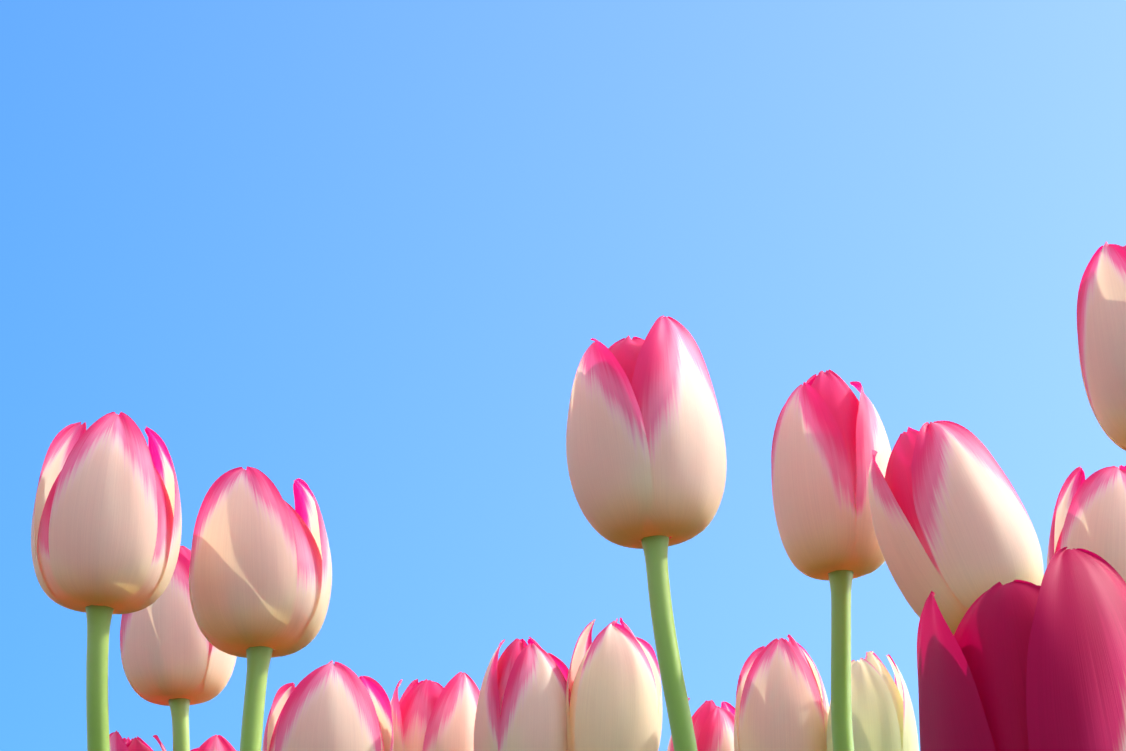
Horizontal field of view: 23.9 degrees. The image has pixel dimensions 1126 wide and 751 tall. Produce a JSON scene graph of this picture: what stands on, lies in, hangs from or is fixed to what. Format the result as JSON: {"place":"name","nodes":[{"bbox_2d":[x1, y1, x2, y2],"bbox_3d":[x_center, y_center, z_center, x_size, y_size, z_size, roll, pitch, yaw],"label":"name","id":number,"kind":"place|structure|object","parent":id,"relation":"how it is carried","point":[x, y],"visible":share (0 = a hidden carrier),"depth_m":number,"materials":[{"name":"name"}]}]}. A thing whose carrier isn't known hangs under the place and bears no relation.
{"place":"outdoors","nodes":[
{"label":"outdoors","id":0,"kind":"place"},
{"bbox_2d":[0,0,1125,750],"label":"sky","id":1,"kind":"structure","parent":0,"point":[371,254],"materials":[{"name":"blue"}]},
{"label":"ground","id":2,"kind":"structure","parent":0,"visible":0},
{"bbox_2d":[31,412,181,750],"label":"tulip","id":3,"kind":"object","parent":2,"relation":"on","point":[106,528],"visible":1,"depth_m":0.77,"materials":[{"name":"pink plant"}]},
{"bbox_2d":[109,730,165,750],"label":"tulip","id":4,"kind":"object","parent":2,"relation":"on","point":[117,742],"visible":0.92,"depth_m":1.00,"materials":[{"name":"pink plant"}]},
{"bbox_2d":[120,546,236,750],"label":"tulip","id":5,"kind":"object","parent":2,"relation":"on","point":[175,660],"visible":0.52,"depth_m":1.00,"materials":[{"name":"pink plant"}]},
{"bbox_2d":[190,735,235,750],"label":"tulip","id":6,"kind":"object","parent":2,"relation":"on","point":[217,743],"visible":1,"depth_m":1.03,"materials":[{"name":"pink plant"}]},
{"bbox_2d":[189,466,331,750],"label":"tulip","id":7,"kind":"object","parent":2,"relation":"on","point":[260,576],"visible":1,"depth_m":0.80,"materials":[{"name":"pink plant"}]},
{"bbox_2d":[262,660,393,750],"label":"tulip","id":8,"kind":"object","parent":2,"relation":"on","point":[335,706],"visible":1,"depth_m":0.96,"materials":[{"name":"pink plant"}]},
{"bbox_2d":[390,672,479,750],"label":"tulip","id":9,"kind":"object","parent":2,"relation":"on","point":[428,715],"visible":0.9,"depth_m":0.99,"materials":[{"name":"pink plant"}]},
{"bbox_2d":[474,637,573,750],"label":"tulip","id":10,"kind":"object","parent":2,"relation":"on","point":[521,704],"visible":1,"depth_m":0.96,"materials":[{"name":"pink plant"}]},
{"bbox_2d":[566,618,661,750],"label":"tulip","id":11,"kind":"object","parent":2,"relation":"on","point":[615,688],"visible":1,"depth_m":0.96,"materials":[{"name":"beige plant"}]},
{"bbox_2d":[566,315,726,750],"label":"tulip","id":12,"kind":"object","parent":2,"relation":"on","point":[646,454],"visible":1,"depth_m":0.77,"materials":[{"name":"pink plant"}]},
{"bbox_2d":[667,698,734,750],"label":"tulip","id":13,"kind":"object","parent":2,"relation":"on","point":[713,725],"visible":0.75,"depth_m":1.00,"materials":[{"name":"pink plant"}]},
{"bbox_2d":[734,634,828,750],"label":"tulip","id":14,"kind":"object","parent":2,"relation":"on","point":[782,703],"visible":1,"depth_m":0.96,"materials":[{"name":"pink plant"}]},
{"bbox_2d":[771,369,890,750],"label":"tulip","id":15,"kind":"object","parent":2,"relation":"on","point":[829,435],"visible":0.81,"depth_m":0.84,"materials":[{"name":"pink plant"}]},
{"bbox_2d":[826,651,918,750],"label":"tulip","id":16,"kind":"object","parent":2,"relation":"on","point":[883,717],"visible":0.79,"depth_m":0.94,"materials":[{"name":"beige plant"}]},
{"bbox_2d":[868,421,1043,634],"bbox_3d":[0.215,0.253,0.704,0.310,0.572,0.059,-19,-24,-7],"label":"tulip","id":17,"kind":"object","parent":2,"relation":"on","point":[955,532],"visible":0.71,"depth_m":0.79,"materials":[{"name":"pink plant"}]},
{"bbox_2d":[917,547,1125,750],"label":"tulip","id":18,"kind":"object","parent":2,"relation":"on","point":[1018,665],"visible":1,"depth_m":0.53,"materials":[{"name":"pink plant"}]},
{"bbox_2d":[1047,465,1125,581],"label":"tulip","id":19,"kind":"object","parent":2,"relation":"on","point":[1089,513],"visible":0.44,"depth_m":0.92,"materials":[{"name":"pink plant"}]},
{"bbox_2d":[1077,241,1125,450],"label":"tulip","id":20,"kind":"object","parent":2,"relation":"on","point":[1101,315],"visible":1,"depth_m":0.77,"materials":[{"name":"pink plant"}]}
]}

